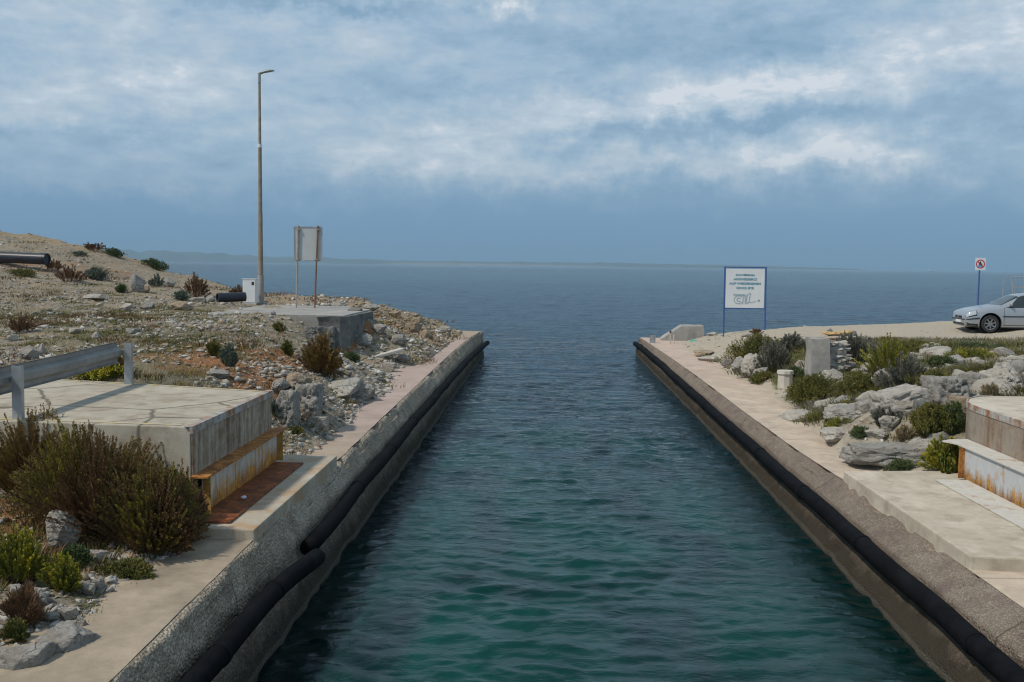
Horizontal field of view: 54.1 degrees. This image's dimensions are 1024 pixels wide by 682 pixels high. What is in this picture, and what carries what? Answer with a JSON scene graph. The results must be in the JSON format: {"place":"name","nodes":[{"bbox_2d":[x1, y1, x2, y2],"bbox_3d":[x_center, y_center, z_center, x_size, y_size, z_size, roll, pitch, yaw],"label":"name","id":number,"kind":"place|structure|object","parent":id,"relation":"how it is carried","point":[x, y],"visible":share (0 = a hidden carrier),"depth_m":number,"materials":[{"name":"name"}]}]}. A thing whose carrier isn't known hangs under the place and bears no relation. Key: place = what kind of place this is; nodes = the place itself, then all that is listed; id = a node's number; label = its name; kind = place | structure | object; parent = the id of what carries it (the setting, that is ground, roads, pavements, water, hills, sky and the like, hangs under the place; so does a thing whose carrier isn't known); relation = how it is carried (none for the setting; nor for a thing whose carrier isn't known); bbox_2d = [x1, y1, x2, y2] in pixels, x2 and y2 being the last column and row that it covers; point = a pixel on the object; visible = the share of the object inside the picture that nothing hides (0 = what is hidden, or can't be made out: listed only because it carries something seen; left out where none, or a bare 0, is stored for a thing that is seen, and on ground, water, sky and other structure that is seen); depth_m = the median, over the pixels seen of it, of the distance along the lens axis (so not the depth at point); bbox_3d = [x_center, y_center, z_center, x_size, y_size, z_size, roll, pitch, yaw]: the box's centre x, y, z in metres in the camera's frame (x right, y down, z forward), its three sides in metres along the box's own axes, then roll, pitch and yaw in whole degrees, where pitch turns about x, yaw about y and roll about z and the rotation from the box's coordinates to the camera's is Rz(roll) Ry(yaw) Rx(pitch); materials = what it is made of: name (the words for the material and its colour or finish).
{"place":"outdoors","nodes":[
{"label":"outdoors","id":0,"kind":"place"},
{"bbox_2d":[0,231,461,644],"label":"ground","id":1,"kind":"structure","parent":0,"point":[130,266],"depth_m":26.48,"materials":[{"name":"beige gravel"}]},
{"bbox_2d":[0,615,30,642],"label":"shrub","id":2,"kind":"object","parent":1,"relation":"on","point":[16,627],"visible":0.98,"depth_m":7.53,"materials":[{"name":"green plant"}]},
{"bbox_2d":[0,580,47,626],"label":"shrub","id":3,"kind":"object","parent":1,"relation":"on","point":[24,604],"visible":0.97,"depth_m":7.76,"materials":[{"name":"brown plant"}]},
{"bbox_2d":[7,311,40,332],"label":"shrub","id":4,"kind":"object","parent":1,"relation":"on","point":[15,326],"visible":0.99,"depth_m":21.13,"materials":[{"name":"brown plant"}]},
{"bbox_2d":[0,524,50,583],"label":"shrub","id":5,"kind":"object","parent":1,"relation":"on","point":[20,558],"visible":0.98,"depth_m":8.46,"materials":[{"name":"green plant"}]},
{"bbox_2d":[0,251,50,264],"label":"drain pipe","id":6,"kind":"object","parent":1,"relation":"on","point":[26,258],"visible":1,"depth_m":39.15,"materials":[{"name":"black plastic"}]},
{"bbox_2d":[0,642,56,670],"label":"rock","id":7,"kind":"object","parent":1,"relation":"on","point":[13,658],"visible":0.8,"depth_m":7.11,"materials":[{"name":"grey stone"}]},
{"bbox_2d":[18,345,42,358],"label":"rock","id":8,"kind":"object","parent":1,"relation":"on","point":[28,351],"visible":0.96,"depth_m":17.30,"materials":[{"name":"grey stone"}]},
{"bbox_2d":[0,402,69,502],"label":"shrub","id":9,"kind":"object","parent":1,"relation":"on","point":[11,459],"visible":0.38,"depth_m":10.79,"materials":[{"name":"brown plant"}]},
{"bbox_2d":[35,550,82,594],"bbox_3d":[-3.815,1.973,8.514,0.439,0.399,0.330,1,4,2],"label":"shrub","id":10,"kind":"object","parent":1,"relation":"on","point":[62,573],"visible":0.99,"depth_m":8.46,"materials":[{"name":"green plant"}]},
{"bbox_2d":[45,510,81,547],"bbox_3d":[-4.328,1.828,9.649,0.229,0.425,0.306,5,6,44],"label":"rock","id":11,"kind":"object","parent":1,"relation":"on","point":[66,533],"visible":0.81,"depth_m":9.57,"materials":[{"name":"stone"}]},
{"bbox_2d":[57,606,77,620],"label":"rock","id":12,"kind":"object","parent":1,"relation":"on","point":[69,613],"visible":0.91,"depth_m":8.01,"materials":[{"name":"stone"}]},
{"bbox_2d":[34,620,101,652],"bbox_3d":[-3.370,2.287,7.544,0.466,0.299,0.420,1,4,2],"label":"rock","id":13,"kind":"object","parent":1,"relation":"on","point":[67,635],"visible":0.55,"depth_m":7.47,"materials":[{"name":"grey stone"}]},
{"bbox_2d":[53,264,87,281],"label":"shrub","id":14,"kind":"object","parent":1,"relation":"on","point":[69,273],"visible":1,"depth_m":36.46,"materials":[{"name":"brown plant"}]},
{"bbox_2d":[58,543,90,567],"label":"shrub","id":15,"kind":"object","parent":1,"relation":"on","point":[77,553],"visible":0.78,"depth_m":9.14,"materials":[{"name":"green plant"}]},
{"bbox_2d":[0,415,167,537],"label":"shrub","id":16,"kind":"object","parent":1,"relation":"on","point":[70,483],"visible":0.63,"depth_m":10.03,"materials":[{"name":"green plant"}]},
{"bbox_2d":[82,264,113,280],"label":"shrub","id":17,"kind":"object","parent":1,"relation":"on","point":[95,273],"visible":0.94,"depth_m":38.02,"materials":[{"name":"green plant"}]},
{"bbox_2d":[75,363,123,380],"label":"shrub","id":18,"kind":"object","parent":1,"relation":"on","point":[99,374],"visible":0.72,"depth_m":15.03,"materials":[{"name":"yellow plant"}]},
{"bbox_2d":[96,556,157,580],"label":"shrub","id":19,"kind":"object","parent":1,"relation":"on","point":[135,568],"visible":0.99,"depth_m":9.10,"materials":[{"name":"green plant"}]},
{"bbox_2d":[0,379,272,488],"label":"bridge abutment","id":20,"kind":"object","parent":1,"relation":"on","point":[197,429],"visible":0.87,"depth_m":12.02,"materials":[{"name":"concrete"}]},
{"bbox_2d":[0,342,132,418],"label":"guardrail","id":21,"kind":"object","parent":20,"relation":"on","point":[17,379],"visible":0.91,"depth_m":12.41,"materials":[{"name":"metal"}]},
{"bbox_2d":[128,274,146,291],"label":"rock","id":22,"kind":"object","parent":1,"relation":"on","point":[137,283],"visible":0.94,"depth_m":34.79,"materials":[{"name":"grey stone"}]},
{"bbox_2d":[79,461,211,557],"bbox_3d":[-3.645,1.656,9.893,1.210,0.979,1.135,1,4,2],"label":"shrub","id":23,"kind":"object","parent":1,"relation":"on","point":[150,513],"visible":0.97,"depth_m":9.72,"materials":[{"name":"green plant"}]},
{"bbox_2d":[138,257,168,270],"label":"shrub","id":24,"kind":"object","parent":1,"relation":"on","point":[155,264],"visible":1,"depth_m":46.14,"materials":[{"name":"green plant"}]},
{"bbox_2d":[175,458,209,526],"bbox_3d":[-3.527,1.692,10.521,0.677,0.944,0.653,0,4,-10],"label":"shrub","id":25,"kind":"object","parent":1,"relation":"on","point":[200,500],"visible":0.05,"depth_m":10.56,"materials":[{"name":"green plant"}]},
{"bbox_2d":[180,272,211,296],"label":"shrub","id":26,"kind":"object","parent":1,"relation":"on","point":[202,287],"visible":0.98,"depth_m":35.18,"materials":[{"name":"brown plant"}]},
{"bbox_2d":[205,337,221,357],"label":"shrub","id":27,"kind":"object","parent":1,"relation":"on","point":[213,349],"visible":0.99,"depth_m":18.16,"materials":[{"name":"green plant"}]},
{"bbox_2d":[218,342,238,366],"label":"shrub","id":28,"kind":"object","parent":1,"relation":"on","point":[228,356],"visible":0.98,"depth_m":17.50,"materials":[{"name":"green plant"}]},
{"bbox_2d":[0,230,462,645],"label":"rubble","id":29,"kind":"object","parent":1,"relation":"on","point":[111,579],"visible":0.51,"depth_m":21.34,"materials":[{"name":"grey stone"}]},
{"bbox_2d":[216,292,246,301],"bbox_3d":[-9.272,-1.443,33.099,0.940,0.343,0.319,-2,5,-34],"label":"drain pipe","id":30,"kind":"object","parent":1,"relation":"on","point":[233,297],"visible":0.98,"depth_m":32.98,"materials":[{"name":"black plastic"}]},
{"bbox_2d":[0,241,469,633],"bbox_3d":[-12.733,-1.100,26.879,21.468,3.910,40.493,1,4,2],"label":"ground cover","id":31,"kind":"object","parent":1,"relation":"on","point":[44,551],"visible":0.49,"depth_m":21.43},
{"bbox_2d":[243,279,257,303],"bbox_3d":[-9.061,-1.670,34.704,0.500,0.975,0.322,1,4,2],"label":"electrical cabinet","id":32,"kind":"object","parent":1,"relation":"on","point":[250,287],"visible":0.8,"depth_m":34.55,"materials":[{"name":"white metal"}]},
{"bbox_2d":[257,69,273,304],"bbox_3d":[-8.630,-5.215,34.926,0.740,8.347,0.400,1,4,2],"label":"street lamp","id":33,"kind":"object","parent":1,"relation":"on","point":[260,277],"visible":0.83,"depth_m":34.92,"materials":[{"name":"grey metal"}]},
{"bbox_2d":[197,455,336,540],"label":"concrete slab","id":34,"kind":"structure","parent":1,"relation":"on","point":[258,518],"depth_m":11.70,"materials":[{"name":"beige concrete"}]},
{"bbox_2d":[190,427,302,522],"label":"steel beam","id":35,"kind":"structure","parent":34,"relation":"on","point":[253,471],"depth_m":12.10,"materials":[{"name":"metal"}]},
{"bbox_2d":[275,389,299,425],"bbox_3d":[-3.609,1.115,16.178,0.327,0.700,0.600,1,4,2],"label":"rock","id":36,"kind":"object","parent":1,"relation":"on","point":[289,401],"visible":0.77,"depth_m":15.92,"materials":[{"name":"grey stone"}]},
{"bbox_2d":[210,305,369,325],"bbox_3d":[-6.467,-0.692,30.700,4.000,0.540,5.948,1,4,2],"label":"concrete pad","id":37,"kind":"object","parent":1,"relation":"on","point":[309,315],"visible":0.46,"depth_m":29.48,"materials":[{"name":"grey concrete"}]},
{"bbox_2d":[294,225,322,307],"bbox_3d":[-6.521,-2.275,32.031,0.924,2.818,0.105,1,4,2],"label":"road sign","id":38,"kind":"object","parent":37,"relation":"on","point":[308,243],"visible":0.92,"depth_m":32.00,"materials":[{"name":"metal"}]},
{"bbox_2d":[109,331,483,681],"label":"quay wall","id":39,"kind":"structure","parent":1,"relation":"on","point":[180,643],"depth_m":10.97,"materials":[{"name":"concrete"}]},
{"bbox_2d":[178,548,324,681],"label":"fender pipe","id":40,"kind":"object","parent":39,"relation":"attached to","point":[212,661],"visible":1,"depth_m":8.98,"materials":[{"name":"black rubber"}]},
{"bbox_2d":[300,340,489,554],"bbox_3d":[-1.772,1.215,27.637,0.341,0.336,32.424,1,4,2],"label":"fender pipe","id":41,"kind":"object","parent":39,"relation":"attached to","point":[321,532],"visible":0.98,"depth_m":15.38,"materials":[{"name":"black rubber"}]},
{"bbox_2d":[286,372,311,389],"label":"rock","id":42,"kind":"object","parent":1,"relation":"on","point":[292,379],"visible":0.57,"depth_m":17.65,"materials":[{"name":"beige stone"}]},
{"bbox_2d":[295,383,323,416],"bbox_3d":[-3.479,1.027,17.212,0.453,0.656,0.800,1,4,2],"label":"rock","id":43,"kind":"object","parent":1,"relation":"on","point":[311,397],"visible":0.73,"depth_m":16.89,"materials":[{"name":"grey stone"}]},
{"bbox_2d":[302,325,323,342],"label":"rock","id":44,"kind":"object","parent":1,"relation":"on","point":[309,332],"visible":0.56,"depth_m":26.17,"materials":[{"name":"grey stone"}]},
{"bbox_2d":[307,416,328,434],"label":"rock","id":45,"kind":"object","parent":1,"relation":"on","point":[323,421],"visible":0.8,"depth_m":16.48,"materials":[{"name":"stone"}]},
{"bbox_2d":[295,330,345,378],"bbox_3d":[-3.983,0.277,20.877,1.000,1.081,0.863,-2,5,-29],"label":"shrub","id":46,"kind":"object","parent":1,"relation":"on","point":[321,358],"visible":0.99,"depth_m":20.73,"materials":[{"name":"brown plant"}]},
{"bbox_2d":[317,311,372,351],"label":"retaining wall","id":47,"kind":"structure","parent":1,"relation":"on","point":[349,328],"depth_m":27.62,"materials":[{"name":"concrete"}]},
{"bbox_2d":[328,377,363,397],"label":"rock","id":48,"kind":"object","parent":1,"relation":"on","point":[345,387],"visible":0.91,"depth_m":20.35,"materials":[{"name":"stone"}]},
{"bbox_2d":[352,383,374,400],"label":"rock","id":49,"kind":"object","parent":1,"relation":"on","point":[365,392],"visible":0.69,"depth_m":20.89,"materials":[{"name":"grey stone"}]},
{"bbox_2d":[0,331,480,681],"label":"path","id":50,"kind":"structure","parent":0,"point":[130,622],"depth_m":8.56,"materials":[{"name":"concrete"}]},
{"bbox_2d":[121,250,407,262],"bbox_3d":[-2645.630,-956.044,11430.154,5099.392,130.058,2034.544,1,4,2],"label":"hills","id":51,"kind":"structure","parent":0,"point":[167,256],"depth_m":11238.25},
{"bbox_2d":[387,262,608,266],"bbox_3d":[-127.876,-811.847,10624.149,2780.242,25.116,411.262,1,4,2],"label":"hills","id":52,"kind":"structure","parent":0,"point":[425,263],"depth_m":10599.50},
{"bbox_2d":[0,0,1023,271],"label":"sky","id":53,"kind":"structure","parent":0,"point":[847,134],"materials":[{"name":"blue"}]},
{"bbox_2d":[144,261,1023,681],"bbox_3d":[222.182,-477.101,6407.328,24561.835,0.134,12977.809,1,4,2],"label":"sea","id":54,"kind":"structure","parent":0,"point":[576,493],"depth_m":15.56,"materials":[{"name":"liquid"}]},
{"bbox_2d":[312,261,861,269],"bbox_3d":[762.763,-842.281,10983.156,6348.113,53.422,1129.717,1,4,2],"label":"hills","id":55,"kind":"structure","parent":0,"point":[593,264],"depth_m":10999.83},
{"bbox_2d":[640,337,1023,607],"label":"path","id":56,"kind":"structure","parent":0,"point":[761,405],"depth_m":21.00,"materials":[{"name":"concrete"}]},
{"bbox_2d":[660,324,704,340],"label":"breakwater block","id":57,"kind":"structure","parent":56,"relation":"on","point":[684,332],"depth_m":42.87,"materials":[{"name":"grey concrete"}]},
{"bbox_2d":[740,353,762,376],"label":"rock","id":58,"kind":"object","parent":56,"relation":"on","point":[750,360],"visible":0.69,"depth_m":28.04,"materials":[{"name":"stone"}]},
{"bbox_2d":[819,426,846,442],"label":"rock","id":59,"kind":"object","parent":56,"relation":"on","point":[833,434],"visible":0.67,"depth_m":17.73,"materials":[{"name":"stone"}]},
{"bbox_2d":[680,321,1023,472],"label":"ground","id":60,"kind":"structure","parent":0,"point":[947,329],"depth_m":36.33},
{"bbox_2d":[723,267,766,336],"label":"welcome sign","id":61,"kind":"object","parent":60,"relation":"on","point":[744,288],"visible":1,"depth_m":40.64,"materials":[{"name":"white metal"}]},
{"bbox_2d":[723,331,778,358],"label":"shrub","id":62,"kind":"object","parent":60,"relation":"on","point":[750,344],"visible":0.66,"depth_m":30.74,"materials":[{"name":"green plant"}]},
{"bbox_2d":[748,369,775,384],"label":"shrub","id":63,"kind":"object","parent":60,"relation":"on","point":[757,378],"visible":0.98,"depth_m":27.07,"materials":[{"name":"green plant"}]},
{"bbox_2d":[754,337,792,372],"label":"shrub","id":64,"kind":"object","parent":60,"relation":"on","point":[772,355],"visible":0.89,"depth_m":27.58,"materials":[{"name":"grey plant"}]},
{"bbox_2d":[758,331,805,353],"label":"shrub","id":65,"kind":"object","parent":60,"relation":"on","point":[794,339],"visible":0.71,"depth_m":28.86,"materials":[{"name":"grey plant"}]},
{"bbox_2d":[777,370,793,388],"bbox_3d":[6.910,0.968,25.349,0.394,0.455,0.394,1,4,2],"label":"bollard","id":66,"kind":"object","parent":60,"relation":"on","point":[785,377],"visible":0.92,"depth_m":25.20,"materials":[{"name":"concrete"}]},
{"bbox_2d":[778,409,815,421],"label":"rock","id":67,"kind":"object","parent":60,"relation":"on","point":[790,415],"visible":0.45,"depth_m":20.77,"materials":[{"name":"stone"}]},
{"bbox_2d":[785,372,838,406],"bbox_3d":[6.867,1.094,22.675,1.540,0.788,1.586,3,5,27],"label":"shrub","id":68,"kind":"object","parent":60,"relation":"on","point":[815,387],"visible":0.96,"depth_m":22.44,"materials":[{"name":"green plant"}]},
{"bbox_2d":[804,336,852,375],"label":"masonry pier","id":69,"kind":"structure","parent":60,"relation":"on","point":[823,353],"depth_m":24.23,"materials":[{"name":"grey concrete"}]},
{"bbox_2d":[636,338,1023,681],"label":"quay wall","id":70,"kind":"structure","parent":60,"relation":"on","point":[993,615],"depth_m":12.15,"materials":[{"name":"grey concrete"}]},
{"bbox_2d":[633,341,1023,681],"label":"fender pipe","id":71,"kind":"object","parent":70,"relation":"attached to","point":[996,662],"visible":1,"depth_m":11.53,"materials":[{"name":"black rubber"}]},
{"bbox_2d":[822,403,860,421],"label":"rock","id":72,"kind":"object","parent":60,"relation":"on","point":[846,411],"visible":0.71,"depth_m":18.61,"materials":[{"name":"grey stone"}]},
{"bbox_2d":[683,320,1013,468],"bbox_3d":[16.927,0.417,28.813,21.941,1.564,27.444,1,4,2],"label":"rubble","id":73,"kind":"object","parent":60,"relation":"on","point":[868,422],"visible":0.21,"depth_m":24.03,"materials":[{"name":"grey stone"}]},
{"bbox_2d":[830,370,879,395],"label":"shrub","id":74,"kind":"object","parent":60,"relation":"on","point":[855,381],"visible":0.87,"depth_m":21.15,"materials":[{"name":"green plant"}]},
{"bbox_2d":[830,330,879,363],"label":"shrub","id":75,"kind":"object","parent":60,"relation":"on","point":[856,345],"visible":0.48,"depth_m":25.25,"materials":[{"name":"grey plant"}]},
{"bbox_2d":[707,335,1023,426],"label":"ground cover","id":76,"kind":"object","parent":60,"relation":"on","point":[817,417],"visible":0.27,"depth_m":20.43,"materials":[{"name":"green plant"}]},
{"bbox_2d":[720,335,1023,442],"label":"grass","id":77,"kind":"structure","parent":60,"relation":"on","point":[953,347],"depth_m":25.55,"materials":[{"name":"green plant"}]},
{"bbox_2d":[864,427,887,438],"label":"rock","id":78,"kind":"object","parent":60,"relation":"on","point":[877,433],"visible":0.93,"depth_m":16.80,"materials":[{"name":"stone"}]},
{"bbox_2d":[853,332,912,373],"bbox_3d":[8.597,0.336,22.741,1.153,1.090,2.236,1,4,2],"label":"shrub","id":79,"kind":"object","parent":60,"relation":"on","point":[886,353],"visible":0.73,"depth_m":22.69,"materials":[{"name":"green plant"}]},
{"bbox_2d":[839,442,928,466],"bbox_3d":[5.998,1.791,15.971,1.384,0.308,0.800,1,4,2],"label":"rock","id":80,"kind":"object","parent":60,"relation":"on","point":[883,454],"visible":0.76,"depth_m":15.65,"materials":[{"name":"grey stone"}]},
{"bbox_2d":[869,404,905,427],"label":"shrub","id":81,"kind":"object","parent":60,"relation":"on","point":[876,414],"visible":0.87,"depth_m":17.11,"materials":[{"name":"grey plant"}]},
{"bbox_2d":[878,415,899,430],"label":"rock","id":82,"kind":"object","parent":60,"relation":"on","point":[884,421],"visible":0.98,"depth_m":16.93,"materials":[{"name":"stone"}]},
{"bbox_2d":[868,383,931,420],"bbox_3d":[6.773,1.088,17.502,0.815,0.659,1.000,1,4,2],"label":"rock","id":83,"kind":"object","parent":60,"relation":"on","point":[899,398],"visible":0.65,"depth_m":17.11,"materials":[{"name":"stone"}]},
{"bbox_2d":[872,351,927,387],"bbox_3d":[7.854,0.618,20.152,1.192,0.881,1.112,1,4,2],"label":"shrub","id":84,"kind":"object","parent":60,"relation":"on","point":[909,367],"visible":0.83,"depth_m":20.03,"materials":[{"name":"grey plant"}]},
{"bbox_2d":[882,458,926,470],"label":"shrub","id":85,"kind":"object","parent":60,"relation":"on","point":[901,464],"visible":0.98,"depth_m":15.41,"materials":[{"name":"green plant"}]},
{"bbox_2d":[891,424,919,441],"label":"shrub","id":86,"kind":"object","parent":60,"relation":"on","point":[902,431],"visible":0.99,"depth_m":16.43,"materials":[{"name":"plant"}]},
{"bbox_2d":[802,342,1023,446],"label":"rubble","id":87,"kind":"object","parent":60,"relation":"on","point":[862,406],"visible":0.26,"depth_m":18.80,"materials":[{"name":"stone"}]},
{"bbox_2d":[891,338,950,351],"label":"shrub","id":88,"kind":"object","parent":60,"relation":"on","point":[915,343],"visible":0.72,"depth_m":25.93,"materials":[{"name":"green plant"}]},
{"bbox_2d":[844,471,1023,571],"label":"concrete slab","id":89,"kind":"structure","parent":60,"relation":"on","point":[965,532],"depth_m":12.25,"materials":[{"name":"beige concrete"}]},
{"bbox_2d":[935,439,1023,528],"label":"steel beam","id":90,"kind":"structure","parent":89,"relation":"on","point":[994,482],"depth_m":13.38,"materials":[{"name":"white metal"}]},
{"bbox_2d":[908,398,960,436],"bbox_3d":[6.944,1.261,16.534,0.870,0.627,1.250,1,4,2],"label":"shrub","id":91,"kind":"object","parent":60,"relation":"on","point":[921,421],"visible":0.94,"depth_m":16.20,"materials":[{"name":"green plant"}]},
{"bbox_2d":[917,433,959,473],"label":"shrub","id":92,"kind":"object","parent":60,"relation":"on","point":[943,457],"visible":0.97,"depth_m":14.97,"materials":[{"name":"green plant"}]},
{"bbox_2d":[925,354,957,367],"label":"shrub","id":93,"kind":"object","parent":60,"relation":"on","point":[937,360],"visible":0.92,"depth_m":22.13,"materials":[{"name":"green plant"}]},
{"bbox_2d":[920,375,969,405],"bbox_3d":[7.505,0.900,17.439,0.588,0.617,1.000,1,4,2],"label":"rock","id":94,"kind":"object","parent":60,"relation":"on","point":[942,389],"visible":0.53,"depth_m":17.04,"materials":[{"name":"grey stone"}]},
{"bbox_2d":[941,400,964,428],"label":"shrub","id":95,"kind":"object","parent":60,"relation":"on","point":[952,408],"visible":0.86,"depth_m":16.20,"materials":[{"name":"green plant"}]},
{"bbox_2d":[945,413,965,435],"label":"shrub","id":96,"kind":"object","parent":60,"relation":"on","point":[961,418],"visible":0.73,"depth_m":16.05,"materials":[{"name":"green plant"}]},
{"bbox_2d":[944,346,995,357],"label":"shrub","id":97,"kind":"object","parent":60,"relation":"on","point":[966,352],"visible":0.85,"depth_m":23.01,"materials":[{"name":"green plant"}]},
{"bbox_2d":[957,372,985,389],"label":"rock","id":98,"kind":"object","parent":60,"relation":"on","point":[973,378],"visible":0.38,"depth_m":17.50,"materials":[{"name":"grey stone"}]},
{"bbox_2d":[975,258,985,304],"bbox_3d":[18.439,-2.013,39.556,0.400,2.535,0.100,1,4,2],"label":"prohibition sign","id":99,"kind":"object","parent":60,"relation":"on","point":[980,263],"visible":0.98,"depth_m":39.47,"materials":[{"name":"white metal"}]},
{"bbox_2d":[952,293,1023,332],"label":"parked car","id":100,"kind":"object","parent":60,"relation":"on","point":[1006,311],"visible":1,"depth_m":36.31,"materials":[{"name":"silver metal"}]},
{"bbox_2d":[965,395,1023,461],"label":"bridge abutment","id":101,"kind":"object","parent":60,"relation":"on","point":[995,423],"visible":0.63,"depth_m":14.26,"materials":[{"name":"concrete"}]},
{"bbox_2d":[979,382,1010,395],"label":"shrub","id":102,"kind":"object","parent":60,"relation":"on","point":[992,388],"visible":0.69,"depth_m":16.99,"materials":[{"name":"plant"}]},
{"bbox_2d":[979,363,1022,387],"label":"rock","id":103,"kind":"object","parent":60,"relation":"on","point":[1006,371],"visible":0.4,"depth_m":17.48,"materials":[{"name":"stone"}]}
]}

